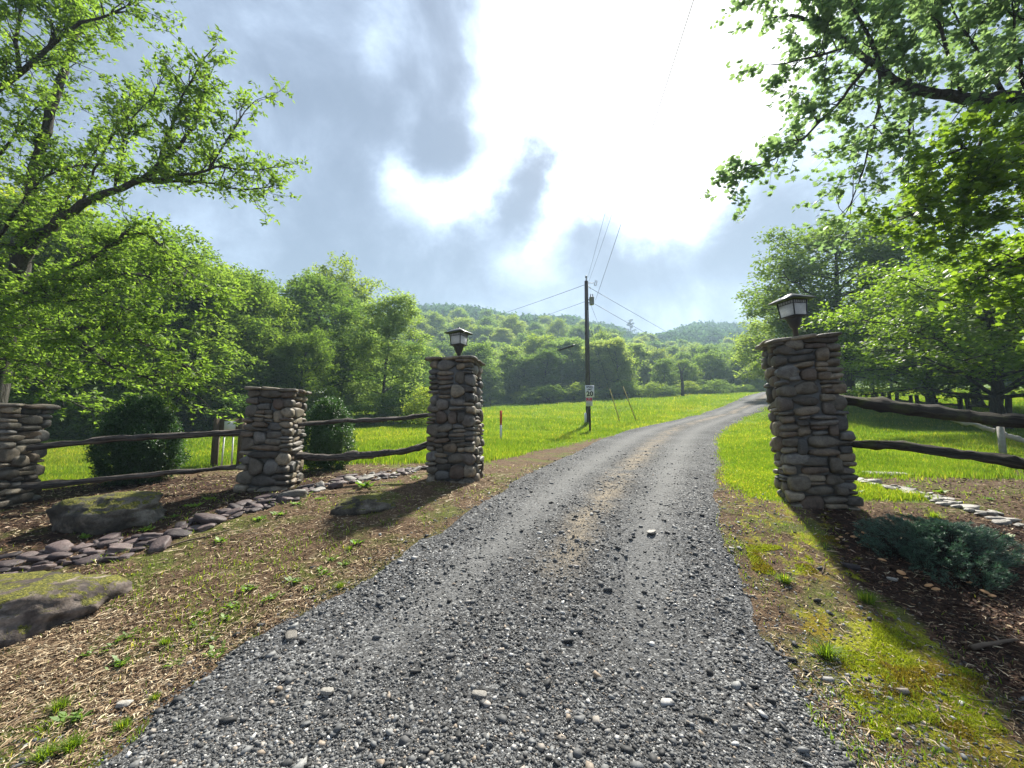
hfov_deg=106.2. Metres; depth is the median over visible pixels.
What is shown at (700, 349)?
broadleaf tree
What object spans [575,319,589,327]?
broadleaf tree
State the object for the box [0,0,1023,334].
sky
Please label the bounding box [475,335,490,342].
broadleaf tree
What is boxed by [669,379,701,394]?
shrub
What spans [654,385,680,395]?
shrub
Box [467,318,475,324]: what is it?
broadleaf tree
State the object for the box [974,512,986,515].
river stone
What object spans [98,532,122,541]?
river stone
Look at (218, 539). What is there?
leafy weed
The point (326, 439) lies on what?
clipped bush
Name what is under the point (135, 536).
river stone
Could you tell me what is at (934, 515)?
grass tuft
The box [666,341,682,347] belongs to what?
broadleaf tree
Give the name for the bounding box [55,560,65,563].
river stone
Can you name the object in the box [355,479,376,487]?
leafy weed
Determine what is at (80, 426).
shrub
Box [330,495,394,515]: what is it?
boulder
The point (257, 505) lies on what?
river stone
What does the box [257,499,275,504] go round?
river stone
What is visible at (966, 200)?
maple tree
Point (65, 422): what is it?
shrub
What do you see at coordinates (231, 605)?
leafy weed
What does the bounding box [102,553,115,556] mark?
river stone
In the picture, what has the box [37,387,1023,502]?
meadow grass
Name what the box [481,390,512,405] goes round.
shrub
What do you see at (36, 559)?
river stone
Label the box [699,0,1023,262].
oak tree
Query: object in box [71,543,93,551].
river stone
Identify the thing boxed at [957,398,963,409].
fence post
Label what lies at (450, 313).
broadleaf tree
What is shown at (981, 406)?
fence rail
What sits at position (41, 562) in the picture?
river stone
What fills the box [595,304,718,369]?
overhead wire
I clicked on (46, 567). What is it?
river stone
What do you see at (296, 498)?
river stone
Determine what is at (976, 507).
river stone
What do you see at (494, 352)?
broadleaf tree
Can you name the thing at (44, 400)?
shrub
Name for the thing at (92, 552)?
river stone
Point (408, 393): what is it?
shrub
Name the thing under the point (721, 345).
broadleaf tree
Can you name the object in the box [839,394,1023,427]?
split rail
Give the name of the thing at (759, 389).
shrub
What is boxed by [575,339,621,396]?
broadleaf tree
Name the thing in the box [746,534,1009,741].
moss
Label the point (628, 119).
overhead wire
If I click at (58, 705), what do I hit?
grass tuft
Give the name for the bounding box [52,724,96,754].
grass tuft
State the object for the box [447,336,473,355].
broadleaf tree
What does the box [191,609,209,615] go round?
leafy weed
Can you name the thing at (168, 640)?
grass tuft
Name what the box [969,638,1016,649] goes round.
fallen stick
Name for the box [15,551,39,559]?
river stone
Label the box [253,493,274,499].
river stone
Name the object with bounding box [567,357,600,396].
broadleaf tree
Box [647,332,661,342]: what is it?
broadleaf tree
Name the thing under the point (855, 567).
loose stone
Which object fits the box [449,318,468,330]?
broadleaf tree
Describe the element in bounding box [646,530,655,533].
loose stone
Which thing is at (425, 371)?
broadleaf tree
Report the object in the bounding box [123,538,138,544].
river stone
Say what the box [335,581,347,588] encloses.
grass tuft
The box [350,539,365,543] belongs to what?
leafy weed
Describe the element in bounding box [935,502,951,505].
river stone
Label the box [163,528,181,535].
river stone
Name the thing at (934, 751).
verge grass
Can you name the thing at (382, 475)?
river stone
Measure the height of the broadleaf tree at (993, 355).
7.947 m
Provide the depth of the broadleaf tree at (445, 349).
97.69 m
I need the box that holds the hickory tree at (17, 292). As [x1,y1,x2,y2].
[0,0,311,429]
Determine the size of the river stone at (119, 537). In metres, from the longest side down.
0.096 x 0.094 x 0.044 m
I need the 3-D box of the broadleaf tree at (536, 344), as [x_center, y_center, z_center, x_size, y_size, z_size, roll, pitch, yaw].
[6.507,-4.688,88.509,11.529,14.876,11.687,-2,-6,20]
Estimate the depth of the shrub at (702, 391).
66.09 m
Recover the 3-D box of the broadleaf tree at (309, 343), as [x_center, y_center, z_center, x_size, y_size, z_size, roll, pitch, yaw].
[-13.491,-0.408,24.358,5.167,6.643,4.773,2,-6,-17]
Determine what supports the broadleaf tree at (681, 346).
on the hills
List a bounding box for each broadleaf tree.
[0,164,105,402]
[0,192,196,402]
[2,222,139,403]
[8,220,221,398]
[43,216,256,413]
[54,212,154,410]
[133,252,302,423]
[144,242,267,415]
[180,264,317,407]
[235,297,338,386]
[251,269,395,410]
[253,325,341,410]
[283,251,389,392]
[321,330,391,409]
[343,287,433,421]
[356,355,395,401]
[377,336,440,402]
[390,332,411,343]
[399,344,441,409]
[404,317,434,344]
[405,326,427,343]
[417,312,436,336]
[423,310,450,343]
[428,347,444,356]
[429,338,454,356]
[434,331,448,342]
[441,328,467,354]
[446,307,465,318]
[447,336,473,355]
[449,307,470,321]
[449,316,479,342]
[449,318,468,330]
[451,340,509,394]
[454,349,488,397]
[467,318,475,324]
[471,324,497,343]
[474,315,499,338]
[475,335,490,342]
[476,308,495,320]
[480,347,501,391]
[484,358,504,400]
[486,339,498,349]
[489,327,516,346]
[492,314,504,326]
[492,319,502,327]
[492,345,525,397]
[496,342,517,357]
[497,313,530,344]
[499,353,543,400]
[504,332,533,348]
[515,340,539,356]
[517,347,573,401]
[518,332,555,368]
[524,321,542,333]
[528,328,546,335]
[538,315,553,324]
[539,339,574,399]
[542,317,571,339]
[547,336,581,383]
[549,336,595,397]
[564,324,592,339]
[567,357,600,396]
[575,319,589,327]
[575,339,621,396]
[578,328,595,339]
[582,329,613,348]
[590,337,642,394]
[591,324,607,334]
[594,336,638,394]
[604,328,626,341]
[608,331,621,338]
[618,342,657,396]
[630,334,651,341]
[631,339,645,344]
[636,352,660,373]
[638,332,650,339]
[638,365,658,395]
[641,344,656,351]
[644,340,661,348]
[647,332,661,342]
[647,347,676,393]
[648,357,683,395]
[658,343,669,348]
[663,345,679,362]
[664,358,705,393]
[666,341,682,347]
[669,350,695,378]
[675,339,690,345]
[677,343,693,349]
[678,346,690,353]
[686,344,706,368]
[687,342,699,349]
[691,349,732,393]
[692,343,723,382]
[692,368,710,393]
[702,348,739,393]
[718,343,730,351]
[719,344,736,356]
[722,337,733,343]
[723,338,766,386]
[724,293,842,385]
[724,353,763,391]
[731,203,983,395]
[798,230,1023,429]
[811,266,1023,403]
[837,343,886,383]
[852,249,1023,404]
[856,351,903,388]
[970,308,1023,392]
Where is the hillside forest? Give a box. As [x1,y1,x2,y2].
[274,302,781,346]
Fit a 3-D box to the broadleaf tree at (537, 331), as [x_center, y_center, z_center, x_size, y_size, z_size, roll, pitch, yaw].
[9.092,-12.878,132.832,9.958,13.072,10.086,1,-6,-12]
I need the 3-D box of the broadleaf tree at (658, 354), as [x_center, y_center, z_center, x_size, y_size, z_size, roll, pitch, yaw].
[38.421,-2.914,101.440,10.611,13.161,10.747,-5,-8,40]
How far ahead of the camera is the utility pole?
23.84 m
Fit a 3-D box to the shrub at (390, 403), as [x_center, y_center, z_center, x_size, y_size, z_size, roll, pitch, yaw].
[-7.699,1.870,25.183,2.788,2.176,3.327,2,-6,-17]
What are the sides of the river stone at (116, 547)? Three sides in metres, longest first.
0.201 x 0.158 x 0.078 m
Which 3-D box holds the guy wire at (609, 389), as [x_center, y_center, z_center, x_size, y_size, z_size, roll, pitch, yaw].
[5.658,-0.757,23.634,1.844,6.522,0.044,0,-6,2]
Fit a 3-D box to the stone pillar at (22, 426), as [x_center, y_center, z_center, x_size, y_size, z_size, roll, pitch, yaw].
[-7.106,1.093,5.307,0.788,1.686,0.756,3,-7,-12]
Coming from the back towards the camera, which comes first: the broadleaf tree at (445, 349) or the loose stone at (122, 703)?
the broadleaf tree at (445, 349)
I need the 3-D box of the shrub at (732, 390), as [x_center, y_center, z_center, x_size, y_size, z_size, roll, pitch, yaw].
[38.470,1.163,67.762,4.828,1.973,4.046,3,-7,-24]
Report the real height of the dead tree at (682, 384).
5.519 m
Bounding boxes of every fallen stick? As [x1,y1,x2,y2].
[150,529,230,553]
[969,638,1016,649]
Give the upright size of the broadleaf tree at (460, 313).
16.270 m
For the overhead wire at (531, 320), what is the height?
4.713 m
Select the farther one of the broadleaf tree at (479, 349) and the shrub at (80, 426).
the broadleaf tree at (479, 349)
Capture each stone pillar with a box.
[0,403,60,509]
[233,386,311,492]
[425,356,485,483]
[755,332,863,510]
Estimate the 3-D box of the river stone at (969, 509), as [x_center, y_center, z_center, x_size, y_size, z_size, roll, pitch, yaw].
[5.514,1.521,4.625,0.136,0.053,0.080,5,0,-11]
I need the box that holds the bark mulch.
[0,468,1023,736]
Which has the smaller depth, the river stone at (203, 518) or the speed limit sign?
the river stone at (203, 518)
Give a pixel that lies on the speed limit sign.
(589, 392)
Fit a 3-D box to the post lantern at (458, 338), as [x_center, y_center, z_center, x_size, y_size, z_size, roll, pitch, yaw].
[-0.970,-0.732,7.008,0.381,0.622,0.381,-5,-8,28]
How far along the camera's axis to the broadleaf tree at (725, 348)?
123.80 m
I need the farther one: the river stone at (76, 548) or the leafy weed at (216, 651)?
the river stone at (76, 548)
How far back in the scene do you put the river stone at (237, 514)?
4.63 m
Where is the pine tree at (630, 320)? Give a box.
[625,319,636,330]
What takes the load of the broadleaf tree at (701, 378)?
on the ground at (826, 581)
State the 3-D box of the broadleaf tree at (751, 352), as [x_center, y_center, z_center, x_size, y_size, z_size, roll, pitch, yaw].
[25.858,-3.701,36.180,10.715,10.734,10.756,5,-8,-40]
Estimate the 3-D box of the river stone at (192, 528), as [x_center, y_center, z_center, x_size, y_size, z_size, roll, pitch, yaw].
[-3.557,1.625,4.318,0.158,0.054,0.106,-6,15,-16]
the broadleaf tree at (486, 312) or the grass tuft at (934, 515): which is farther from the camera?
the broadleaf tree at (486, 312)
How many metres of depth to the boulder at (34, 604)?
2.89 m
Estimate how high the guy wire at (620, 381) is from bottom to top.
7.715 m
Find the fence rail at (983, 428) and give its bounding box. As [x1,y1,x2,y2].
[954,421,995,432]
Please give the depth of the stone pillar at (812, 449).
4.87 m
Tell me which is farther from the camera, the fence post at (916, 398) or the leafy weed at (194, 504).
the fence post at (916, 398)
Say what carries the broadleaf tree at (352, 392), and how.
on the ground at (826, 581)
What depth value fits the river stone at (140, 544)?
3.96 m
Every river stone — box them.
[0,551,21,560]
[0,559,26,567]
[0,567,10,573]
[9,566,30,571]
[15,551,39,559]
[26,554,48,562]
[27,563,57,571]
[31,560,49,566]
[44,540,73,553]
[47,552,72,560]
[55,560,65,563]
[63,561,71,565]
[70,554,87,560]
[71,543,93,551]
[75,552,103,565]
[83,548,94,553]
[86,550,105,555]
[97,539,119,548]
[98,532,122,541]
[99,556,117,561]
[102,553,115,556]
[106,543,132,552]
[111,536,123,539]
[117,552,134,559]
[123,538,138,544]
[129,546,145,551]
[131,534,141,538]
[133,541,148,546]
[139,533,162,540]
[147,535,171,553]
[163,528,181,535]
[167,529,192,538]
[174,521,186,527]
[179,523,189,529]
[186,525,200,530]
[193,513,226,524]
[197,523,215,531]
[218,508,231,514]
[224,507,242,515]
[226,503,243,508]
[230,511,242,517]
[235,499,252,506]
[250,503,262,508]
[250,507,261,512]
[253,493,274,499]
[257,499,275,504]
[276,489,306,497]
[276,496,292,502]
[292,496,299,501]
[296,483,314,488]
[313,487,325,491]
[315,481,324,486]
[327,480,342,488]
[329,477,342,481]
[336,474,357,478]
[343,476,356,480]
[347,479,356,483]
[358,475,373,480]
[377,474,388,476]
[867,479,881,483]
[883,485,899,490]
[932,497,945,500]
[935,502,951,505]
[949,504,962,507]
[960,504,979,509]
[963,508,975,511]
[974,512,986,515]
[984,516,1007,519]
[986,511,998,515]
[991,519,1007,525]
[1003,517,1021,522]
[1013,523,1023,526]
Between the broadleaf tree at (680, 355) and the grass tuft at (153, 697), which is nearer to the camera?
the grass tuft at (153, 697)
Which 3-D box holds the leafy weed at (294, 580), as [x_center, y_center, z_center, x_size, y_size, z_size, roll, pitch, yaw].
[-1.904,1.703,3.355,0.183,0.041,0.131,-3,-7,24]
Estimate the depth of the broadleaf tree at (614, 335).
143.87 m
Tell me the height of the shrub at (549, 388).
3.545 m
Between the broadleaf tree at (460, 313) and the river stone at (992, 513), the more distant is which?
the broadleaf tree at (460, 313)
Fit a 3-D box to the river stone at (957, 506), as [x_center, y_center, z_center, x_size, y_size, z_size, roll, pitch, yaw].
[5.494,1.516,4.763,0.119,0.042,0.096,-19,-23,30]
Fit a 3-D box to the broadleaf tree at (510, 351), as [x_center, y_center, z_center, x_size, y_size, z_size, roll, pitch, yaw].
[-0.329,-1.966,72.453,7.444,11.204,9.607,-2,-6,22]
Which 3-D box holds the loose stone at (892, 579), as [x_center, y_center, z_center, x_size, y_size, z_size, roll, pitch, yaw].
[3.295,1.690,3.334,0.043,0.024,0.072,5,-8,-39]
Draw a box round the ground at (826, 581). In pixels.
[0,381,1023,767]
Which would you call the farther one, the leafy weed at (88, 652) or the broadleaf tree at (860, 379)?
the broadleaf tree at (860, 379)
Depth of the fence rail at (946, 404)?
17.96 m
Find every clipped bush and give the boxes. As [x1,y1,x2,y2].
[82,392,192,486]
[301,395,360,471]
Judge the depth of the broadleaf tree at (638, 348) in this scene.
79.36 m
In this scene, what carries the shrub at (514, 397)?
on the ground at (826, 581)
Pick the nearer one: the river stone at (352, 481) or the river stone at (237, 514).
the river stone at (237, 514)
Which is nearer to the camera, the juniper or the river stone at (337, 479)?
the juniper
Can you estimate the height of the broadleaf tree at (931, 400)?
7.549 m
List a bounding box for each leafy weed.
[50,708,93,726]
[77,533,92,539]
[81,646,96,655]
[100,640,119,651]
[105,653,131,669]
[115,626,145,641]
[135,525,154,531]
[161,657,184,666]
[182,502,203,506]
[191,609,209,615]
[191,620,200,627]
[200,634,221,644]
[201,639,227,658]
[214,536,227,543]
[220,613,232,619]
[222,600,240,608]
[241,583,258,590]
[253,514,267,519]
[261,590,284,600]
[269,511,286,514]
[284,576,303,583]
[290,500,306,504]
[317,567,332,575]
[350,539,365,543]
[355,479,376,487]
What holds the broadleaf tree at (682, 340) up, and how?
on the hills
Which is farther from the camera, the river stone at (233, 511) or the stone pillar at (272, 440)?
the stone pillar at (272, 440)
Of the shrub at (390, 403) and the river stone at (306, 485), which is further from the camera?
the shrub at (390, 403)
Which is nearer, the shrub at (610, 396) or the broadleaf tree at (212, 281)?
the broadleaf tree at (212, 281)
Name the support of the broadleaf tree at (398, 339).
on the ground at (826, 581)
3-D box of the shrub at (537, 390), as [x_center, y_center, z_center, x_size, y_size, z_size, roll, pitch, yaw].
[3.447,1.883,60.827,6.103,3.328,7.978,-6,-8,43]
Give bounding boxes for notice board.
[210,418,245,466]
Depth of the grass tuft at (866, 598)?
3.05 m
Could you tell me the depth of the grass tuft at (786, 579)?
3.32 m
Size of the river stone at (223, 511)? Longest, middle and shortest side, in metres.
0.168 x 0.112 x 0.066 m
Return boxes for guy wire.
[589,324,619,420]
[591,306,635,418]
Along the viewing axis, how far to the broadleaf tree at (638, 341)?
156.00 m
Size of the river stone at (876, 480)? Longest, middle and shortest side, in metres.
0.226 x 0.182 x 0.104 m
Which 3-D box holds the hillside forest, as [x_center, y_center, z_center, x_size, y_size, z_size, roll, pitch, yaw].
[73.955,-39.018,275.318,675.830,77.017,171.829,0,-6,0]
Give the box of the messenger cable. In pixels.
[497,342,583,369]
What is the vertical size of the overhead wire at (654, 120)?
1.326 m
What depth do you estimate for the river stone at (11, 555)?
3.78 m
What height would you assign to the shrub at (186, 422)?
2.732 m
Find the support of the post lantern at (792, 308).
on the stone pillar at (812, 449)
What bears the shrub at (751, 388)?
on the ground at (826, 581)
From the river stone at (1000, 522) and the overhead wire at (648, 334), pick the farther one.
the overhead wire at (648, 334)
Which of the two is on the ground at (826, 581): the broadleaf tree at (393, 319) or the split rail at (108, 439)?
the broadleaf tree at (393, 319)
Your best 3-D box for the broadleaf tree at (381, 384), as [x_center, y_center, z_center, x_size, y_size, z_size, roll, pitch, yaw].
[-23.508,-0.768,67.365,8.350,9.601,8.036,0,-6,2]
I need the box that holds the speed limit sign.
[585,385,593,430]
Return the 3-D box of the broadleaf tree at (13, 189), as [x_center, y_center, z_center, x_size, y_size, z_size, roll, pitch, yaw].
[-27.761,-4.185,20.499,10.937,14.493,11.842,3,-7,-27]
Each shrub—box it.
[8,388,100,438]
[40,391,112,438]
[49,396,121,439]
[55,384,163,439]
[172,392,218,431]
[175,385,244,431]
[197,392,247,430]
[205,392,250,427]
[302,385,355,420]
[343,404,371,425]
[358,405,393,424]
[374,396,414,424]
[382,383,428,423]
[400,385,431,424]
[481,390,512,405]
[496,395,511,403]
[503,391,532,403]
[515,386,555,403]
[525,383,571,402]
[553,392,576,400]
[554,382,602,400]
[583,387,608,398]
[600,380,646,397]
[600,389,623,397]
[630,387,650,396]
[639,381,672,396]
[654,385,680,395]
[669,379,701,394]
[687,385,710,393]
[692,379,737,393]
[712,385,739,392]
[734,384,757,392]
[747,382,765,391]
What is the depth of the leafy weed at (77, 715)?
2.05 m
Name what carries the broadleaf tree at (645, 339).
on the hills
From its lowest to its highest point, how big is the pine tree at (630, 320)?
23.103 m
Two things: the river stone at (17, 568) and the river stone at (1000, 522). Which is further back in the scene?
the river stone at (1000, 522)
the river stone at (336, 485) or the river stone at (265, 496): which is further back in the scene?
the river stone at (336, 485)
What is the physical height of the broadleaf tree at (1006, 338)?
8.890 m
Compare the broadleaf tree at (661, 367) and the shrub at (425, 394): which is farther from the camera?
the broadleaf tree at (661, 367)
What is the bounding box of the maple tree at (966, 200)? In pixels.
[846,88,1023,350]
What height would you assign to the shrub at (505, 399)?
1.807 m
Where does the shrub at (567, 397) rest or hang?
on the ground at (826, 581)
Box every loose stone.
[115,700,133,708]
[285,630,296,641]
[320,687,333,694]
[471,690,486,698]
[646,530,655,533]
[842,563,860,570]
[886,577,897,581]
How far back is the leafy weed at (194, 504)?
5.01 m
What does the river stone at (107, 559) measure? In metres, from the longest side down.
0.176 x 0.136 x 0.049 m
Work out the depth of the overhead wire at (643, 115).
9.71 m
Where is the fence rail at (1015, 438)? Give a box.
[1005,432,1023,442]
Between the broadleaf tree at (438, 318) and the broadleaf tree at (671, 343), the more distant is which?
the broadleaf tree at (671, 343)
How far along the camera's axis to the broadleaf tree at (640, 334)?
182.59 m
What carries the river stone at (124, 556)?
on the ground at (826, 581)
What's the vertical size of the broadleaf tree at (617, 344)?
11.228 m
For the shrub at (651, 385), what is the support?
on the ground at (826, 581)
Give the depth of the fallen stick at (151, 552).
4.04 m
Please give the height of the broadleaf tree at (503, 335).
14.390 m
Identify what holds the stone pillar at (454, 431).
on the ground at (826, 581)
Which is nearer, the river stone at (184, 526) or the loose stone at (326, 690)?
the loose stone at (326, 690)
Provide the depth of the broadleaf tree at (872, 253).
26.89 m
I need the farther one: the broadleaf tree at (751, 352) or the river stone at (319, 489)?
the broadleaf tree at (751, 352)
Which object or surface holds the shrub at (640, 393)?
on the ground at (826, 581)
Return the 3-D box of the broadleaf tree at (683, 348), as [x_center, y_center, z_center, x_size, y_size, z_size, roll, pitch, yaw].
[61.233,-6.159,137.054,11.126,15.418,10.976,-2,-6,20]
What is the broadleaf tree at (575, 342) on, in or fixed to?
on the ground at (826, 581)
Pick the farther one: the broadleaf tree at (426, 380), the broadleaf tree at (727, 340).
the broadleaf tree at (727, 340)
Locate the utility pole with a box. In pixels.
[584,275,596,423]
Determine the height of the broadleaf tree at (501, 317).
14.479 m
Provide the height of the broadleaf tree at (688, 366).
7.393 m
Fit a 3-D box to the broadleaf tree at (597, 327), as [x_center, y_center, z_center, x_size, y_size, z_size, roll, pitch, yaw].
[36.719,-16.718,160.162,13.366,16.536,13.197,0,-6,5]
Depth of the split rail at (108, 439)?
5.72 m
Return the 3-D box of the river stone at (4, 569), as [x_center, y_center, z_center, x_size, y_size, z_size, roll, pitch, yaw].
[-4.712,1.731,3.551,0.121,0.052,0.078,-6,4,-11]
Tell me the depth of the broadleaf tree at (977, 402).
24.00 m
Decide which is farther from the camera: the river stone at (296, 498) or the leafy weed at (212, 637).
the river stone at (296, 498)
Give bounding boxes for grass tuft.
[18,733,71,766]
[48,694,79,713]
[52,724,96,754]
[107,715,139,733]
[149,691,163,701]
[152,634,174,647]
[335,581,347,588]
[772,572,798,584]
[803,637,850,662]
[855,589,879,604]
[923,510,944,518]
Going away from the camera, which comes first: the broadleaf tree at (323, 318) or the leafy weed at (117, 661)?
the leafy weed at (117, 661)
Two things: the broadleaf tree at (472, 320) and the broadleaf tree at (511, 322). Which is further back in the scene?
the broadleaf tree at (472, 320)
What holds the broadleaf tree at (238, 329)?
on the ground at (826, 581)
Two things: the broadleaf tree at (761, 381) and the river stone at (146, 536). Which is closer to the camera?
the river stone at (146, 536)
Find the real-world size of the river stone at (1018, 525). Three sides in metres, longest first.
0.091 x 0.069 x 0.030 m
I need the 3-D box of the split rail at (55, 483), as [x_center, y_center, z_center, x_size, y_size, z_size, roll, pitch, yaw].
[-5.488,1.358,5.710,2.916,0.122,0.123,-3,-5,-16]
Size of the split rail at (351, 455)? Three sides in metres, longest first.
2.416 x 0.243 x 0.176 m
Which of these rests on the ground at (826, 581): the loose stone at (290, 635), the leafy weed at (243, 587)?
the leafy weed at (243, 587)
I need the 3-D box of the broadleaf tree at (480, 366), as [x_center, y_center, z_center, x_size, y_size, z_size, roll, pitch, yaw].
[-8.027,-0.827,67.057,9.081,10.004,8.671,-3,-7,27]
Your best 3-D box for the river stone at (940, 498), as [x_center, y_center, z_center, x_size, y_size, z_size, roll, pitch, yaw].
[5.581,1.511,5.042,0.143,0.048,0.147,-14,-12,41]
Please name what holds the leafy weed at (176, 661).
on the ground at (826, 581)
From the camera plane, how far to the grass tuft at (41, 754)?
1.83 m
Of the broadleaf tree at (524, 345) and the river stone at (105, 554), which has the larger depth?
the broadleaf tree at (524, 345)
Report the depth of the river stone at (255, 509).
4.80 m
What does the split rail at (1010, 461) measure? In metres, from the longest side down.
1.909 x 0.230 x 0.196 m
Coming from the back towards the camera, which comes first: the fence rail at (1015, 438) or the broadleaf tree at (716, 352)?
the broadleaf tree at (716, 352)
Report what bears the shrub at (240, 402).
on the ground at (826, 581)
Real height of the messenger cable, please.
0.469 m
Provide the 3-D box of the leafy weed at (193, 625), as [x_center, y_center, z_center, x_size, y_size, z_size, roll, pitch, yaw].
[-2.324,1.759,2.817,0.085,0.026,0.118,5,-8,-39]
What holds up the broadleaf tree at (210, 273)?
on the ground at (826, 581)
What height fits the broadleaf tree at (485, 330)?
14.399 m
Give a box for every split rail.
[13,464,239,489]
[26,429,246,451]
[294,441,429,460]
[297,413,428,426]
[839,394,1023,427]
[849,440,1023,469]
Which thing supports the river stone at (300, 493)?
on the ground at (826, 581)
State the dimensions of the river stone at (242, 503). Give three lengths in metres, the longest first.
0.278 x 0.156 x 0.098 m
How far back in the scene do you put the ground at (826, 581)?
3.44 m
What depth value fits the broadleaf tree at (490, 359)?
76.87 m
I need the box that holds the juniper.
[852,513,1023,592]
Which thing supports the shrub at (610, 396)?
on the ground at (826, 581)
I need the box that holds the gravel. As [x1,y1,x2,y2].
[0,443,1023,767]
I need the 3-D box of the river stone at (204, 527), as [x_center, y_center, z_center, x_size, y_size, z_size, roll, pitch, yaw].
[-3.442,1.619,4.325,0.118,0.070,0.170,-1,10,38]
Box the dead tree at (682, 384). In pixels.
[678,364,685,395]
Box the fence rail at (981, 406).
[969,404,988,407]
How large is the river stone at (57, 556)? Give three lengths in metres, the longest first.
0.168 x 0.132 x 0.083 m
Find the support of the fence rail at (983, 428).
attached to the fence post at (1001, 439)
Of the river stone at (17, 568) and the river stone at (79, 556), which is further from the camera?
the river stone at (79, 556)
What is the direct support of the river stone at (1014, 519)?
on the ground at (826, 581)
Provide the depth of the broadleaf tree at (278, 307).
25.56 m
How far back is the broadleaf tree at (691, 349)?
103.02 m
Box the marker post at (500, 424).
[500,411,501,437]
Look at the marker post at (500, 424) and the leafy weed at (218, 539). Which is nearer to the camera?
the leafy weed at (218, 539)
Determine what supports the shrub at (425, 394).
on the ground at (826, 581)
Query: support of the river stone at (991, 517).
on the ground at (826, 581)
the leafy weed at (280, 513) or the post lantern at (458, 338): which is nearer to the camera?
the leafy weed at (280, 513)
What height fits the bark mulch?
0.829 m
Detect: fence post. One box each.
[909,395,912,402]
[914,395,919,403]
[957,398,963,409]
[964,398,971,409]
[996,426,1006,452]
[1005,398,1011,413]
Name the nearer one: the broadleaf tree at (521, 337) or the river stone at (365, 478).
the river stone at (365, 478)
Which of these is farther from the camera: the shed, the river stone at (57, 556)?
the shed
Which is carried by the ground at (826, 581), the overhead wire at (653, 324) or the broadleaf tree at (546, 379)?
the broadleaf tree at (546, 379)
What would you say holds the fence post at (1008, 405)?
on the ground at (826, 581)
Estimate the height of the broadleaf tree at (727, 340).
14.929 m
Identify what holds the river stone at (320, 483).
on the ground at (826, 581)
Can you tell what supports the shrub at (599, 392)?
on the ground at (826, 581)
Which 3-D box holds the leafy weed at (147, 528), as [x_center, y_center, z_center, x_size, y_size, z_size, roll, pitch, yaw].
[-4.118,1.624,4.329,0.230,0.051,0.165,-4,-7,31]
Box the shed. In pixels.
[236,388,329,417]
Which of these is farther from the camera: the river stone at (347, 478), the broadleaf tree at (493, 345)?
the broadleaf tree at (493, 345)
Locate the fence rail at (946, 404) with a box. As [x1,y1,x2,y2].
[937,402,957,405]
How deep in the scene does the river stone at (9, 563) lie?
3.64 m
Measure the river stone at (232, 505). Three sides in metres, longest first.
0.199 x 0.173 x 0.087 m
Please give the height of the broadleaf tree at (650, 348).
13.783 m
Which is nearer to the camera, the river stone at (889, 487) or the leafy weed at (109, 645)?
the leafy weed at (109, 645)
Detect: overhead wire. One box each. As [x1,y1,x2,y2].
[432,285,582,333]
[467,302,582,340]
[587,0,657,278]
[589,0,679,279]
[592,289,728,365]
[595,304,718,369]
[596,0,693,297]
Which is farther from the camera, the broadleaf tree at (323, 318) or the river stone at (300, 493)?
the broadleaf tree at (323, 318)
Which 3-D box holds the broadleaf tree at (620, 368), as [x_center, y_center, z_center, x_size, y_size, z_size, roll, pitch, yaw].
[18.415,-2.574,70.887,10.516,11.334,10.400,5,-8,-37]
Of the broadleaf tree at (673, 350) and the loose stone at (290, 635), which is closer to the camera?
the loose stone at (290, 635)
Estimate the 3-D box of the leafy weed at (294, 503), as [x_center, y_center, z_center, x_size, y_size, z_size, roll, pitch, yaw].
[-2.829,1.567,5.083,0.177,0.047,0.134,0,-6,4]
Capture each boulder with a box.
[0,571,132,648]
[46,491,166,534]
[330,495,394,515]
[865,471,906,476]
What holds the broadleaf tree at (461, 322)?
on the ground at (826, 581)
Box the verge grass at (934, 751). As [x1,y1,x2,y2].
[0,461,1023,767]
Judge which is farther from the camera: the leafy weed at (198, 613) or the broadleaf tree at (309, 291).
the broadleaf tree at (309, 291)
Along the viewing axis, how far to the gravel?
2.18 m
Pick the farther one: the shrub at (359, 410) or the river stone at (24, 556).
the shrub at (359, 410)
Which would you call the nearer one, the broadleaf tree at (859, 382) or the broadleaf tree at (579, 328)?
the broadleaf tree at (859, 382)
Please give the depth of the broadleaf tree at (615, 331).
155.24 m
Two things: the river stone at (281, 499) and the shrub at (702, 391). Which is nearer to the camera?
the river stone at (281, 499)
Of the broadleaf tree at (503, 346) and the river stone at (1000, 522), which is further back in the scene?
the broadleaf tree at (503, 346)
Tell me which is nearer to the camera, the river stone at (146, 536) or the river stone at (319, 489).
the river stone at (146, 536)
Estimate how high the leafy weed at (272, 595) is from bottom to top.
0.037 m
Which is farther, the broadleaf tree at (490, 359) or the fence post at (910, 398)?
the broadleaf tree at (490, 359)
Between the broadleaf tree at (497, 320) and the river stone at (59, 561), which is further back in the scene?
the broadleaf tree at (497, 320)
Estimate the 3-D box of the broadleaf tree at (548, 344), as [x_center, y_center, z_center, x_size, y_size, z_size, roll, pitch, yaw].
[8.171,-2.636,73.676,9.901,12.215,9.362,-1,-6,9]
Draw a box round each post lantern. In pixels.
[444,327,472,355]
[768,292,816,336]
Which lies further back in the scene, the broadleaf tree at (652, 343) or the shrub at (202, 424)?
the broadleaf tree at (652, 343)
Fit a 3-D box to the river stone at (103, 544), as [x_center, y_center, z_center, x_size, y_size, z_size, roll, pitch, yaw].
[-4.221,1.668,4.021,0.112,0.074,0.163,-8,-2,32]
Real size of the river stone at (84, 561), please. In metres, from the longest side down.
0.205 x 0.124 x 0.054 m
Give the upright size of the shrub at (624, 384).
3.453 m
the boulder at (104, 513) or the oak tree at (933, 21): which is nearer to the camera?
the boulder at (104, 513)

